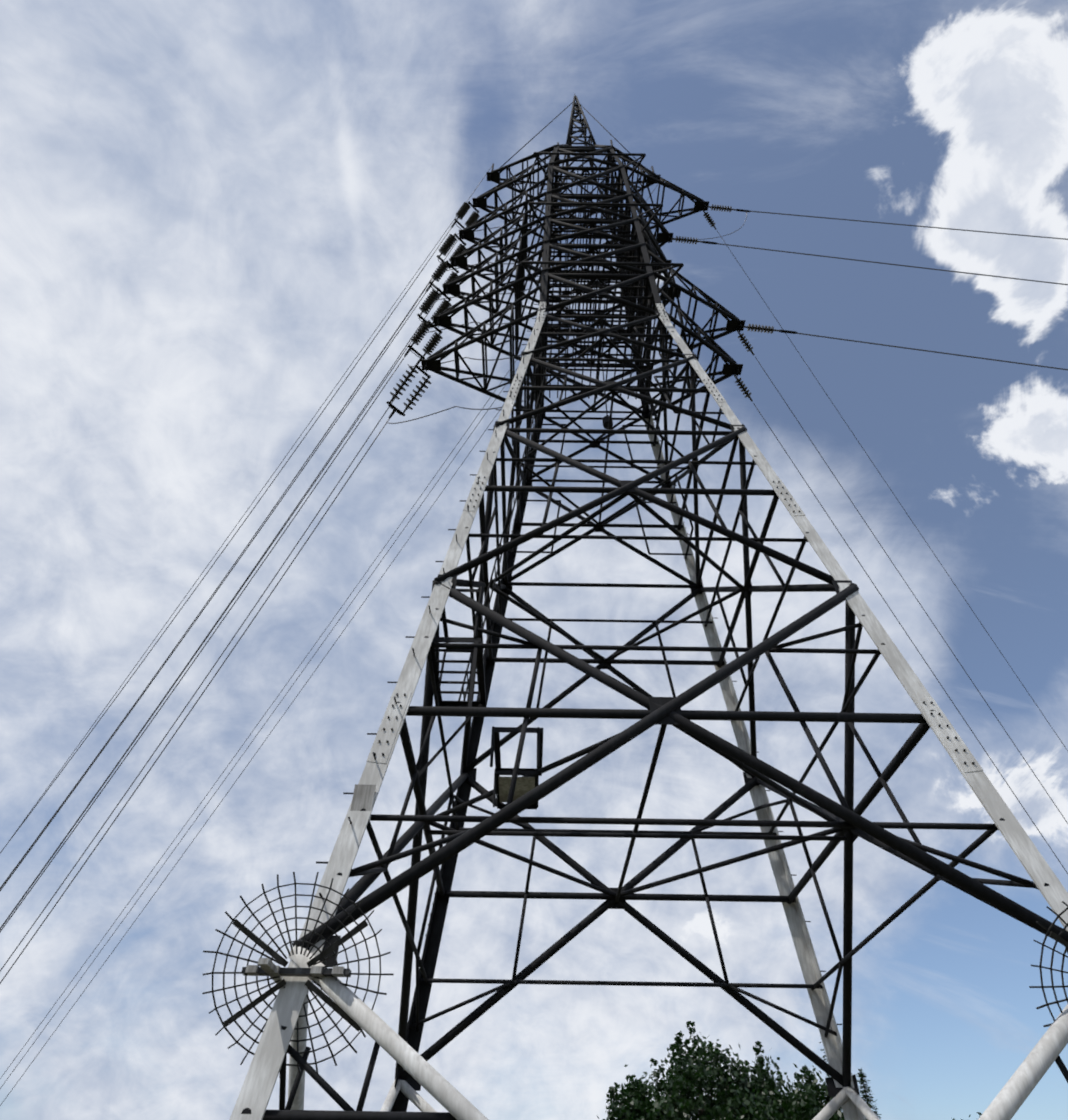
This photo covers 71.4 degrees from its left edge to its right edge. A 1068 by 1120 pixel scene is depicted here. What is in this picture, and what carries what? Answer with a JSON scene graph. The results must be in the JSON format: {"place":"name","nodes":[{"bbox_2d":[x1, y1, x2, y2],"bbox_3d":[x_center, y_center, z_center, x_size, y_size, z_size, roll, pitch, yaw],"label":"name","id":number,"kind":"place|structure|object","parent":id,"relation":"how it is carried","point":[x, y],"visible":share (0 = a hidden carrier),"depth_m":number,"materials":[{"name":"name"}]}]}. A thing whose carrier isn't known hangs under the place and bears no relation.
{"place":"outdoors","nodes":[
{"label":"outdoors","id":0,"kind":"place"},
{"bbox_2d":[0,0,1067,1119],"label":"sky","id":1,"kind":"structure","parent":0,"point":[210,209],"materials":[{"name":"blue"}]},
{"bbox_2d":[229,302,1067,1119],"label":"tower legs","id":2,"kind":"object","parent":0,"point":[287,1010],"visible":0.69,"depth_m":9.10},
{"bbox_2d":[350,784,375,819],"bbox_3d":[-1.946,2.747,8.439,0.240,0.420,0.006,1,-43,0],"label":"metal plate","id":3,"kind":"object","parent":2,"relation":"attached to","point":[363,796],"visible":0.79,"depth_m":8.47,"materials":[{"name":"grey metal"}]},
{"bbox_2d":[316,169,841,1024],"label":"climbing pegs","id":4,"kind":"object","parent":2,"relation":"attached to","point":[444,573],"visible":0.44,"depth_m":13.37,"materials":[{"name":"grey metal"}]},
{"label":"ground","id":5,"kind":"structure","parent":0,"visible":0},
{"bbox_2d":[597,1065,664,1119],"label":"tree","id":6,"kind":"object","parent":5,"relation":"on","point":[638,1093],"visible":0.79,"depth_m":31.57,"materials":[{"name":"green plant"}]},
{"bbox_2d":[241,95,1067,1119],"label":"pylon lattice bracing","id":7,"kind":"object","parent":5,"relation":"on","point":[637,269],"visible":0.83,"depth_m":14.39,"materials":[{"name":"grey metal"}]},
{"bbox_2d":[498,776,534,801],"bbox_3d":[-0.241,3.238,10.470,0.500,0.006,0.800,1,-43,0],"label":"sign","id":8,"kind":"object","parent":7,"relation":"attached to","point":[524,785],"visible":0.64,"depth_m":10.38,"materials":[{"name":"metal"}]},
{"bbox_2d":[390,201,778,412],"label":"insulators","id":9,"kind":"object","parent":7,"relation":"attached to","point":[433,297],"visible":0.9,"depth_m":23.77,"materials":[{"name":"ceramic"}]},
{"bbox_2d":[386,201,797,416],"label":"insulator fittings","id":10,"kind":"object","parent":7,"relation":"attached to","point":[431,325],"visible":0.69,"depth_m":23.90,"materials":[{"name":"metal"}]},
{"bbox_2d":[0,166,1067,1105],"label":"power lines","id":11,"kind":"object","parent":10,"relation":"attached to","point":[381,577],"visible":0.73,"depth_m":24.61,"materials":[{"name":"grey metal"}]},
{"bbox_2d":[202,872,1067,1077],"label":"anti climb spike fans","id":12,"kind":"object","parent":7,"relation":"attached to","point":[297,972],"visible":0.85,"depth_m":6.98,"materials":[{"name":"grey metal"}]},
{"bbox_2d":[245,958,344,983],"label":"anti climb clamps","id":13,"kind":"object","parent":12,"relation":"attached to","point":[269,967],"visible":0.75,"depth_m":6.89,"materials":[{"name":"metal"}]},
{"bbox_2d":[622,1021,792,1119],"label":"tree","id":14,"kind":"object","parent":5,"relation":"on","point":[698,1078],"visible":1,"depth_m":30.17,"materials":[{"name":"green plant"}]},
{"bbox_2d":[729,1041,803,1119],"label":"tree","id":15,"kind":"object","parent":5,"relation":"on","point":[763,1079],"visible":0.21,"depth_m":31.42,"materials":[{"name":"green plant"}]},
{"bbox_2d":[773,1063,870,1119],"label":"tree","id":16,"kind":"object","parent":5,"relation":"on","point":[811,1105],"visible":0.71,"depth_m":29.40,"materials":[{"name":"green plant"}]},
{"bbox_2d":[820,1042,859,1115],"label":"conifer trunk limbs","id":17,"kind":"object","parent":5,"relation":"on","point":[824,1056],"depth_m":30.60,"materials":[{"name":"green plant"}]},
{"bbox_2d":[856,1069,881,1119],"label":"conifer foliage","id":18,"kind":"object","parent":5,"relation":"on","point":[866,1096],"visible":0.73,"depth_m":33.58,"materials":[{"name":"green plant"}]}
]}

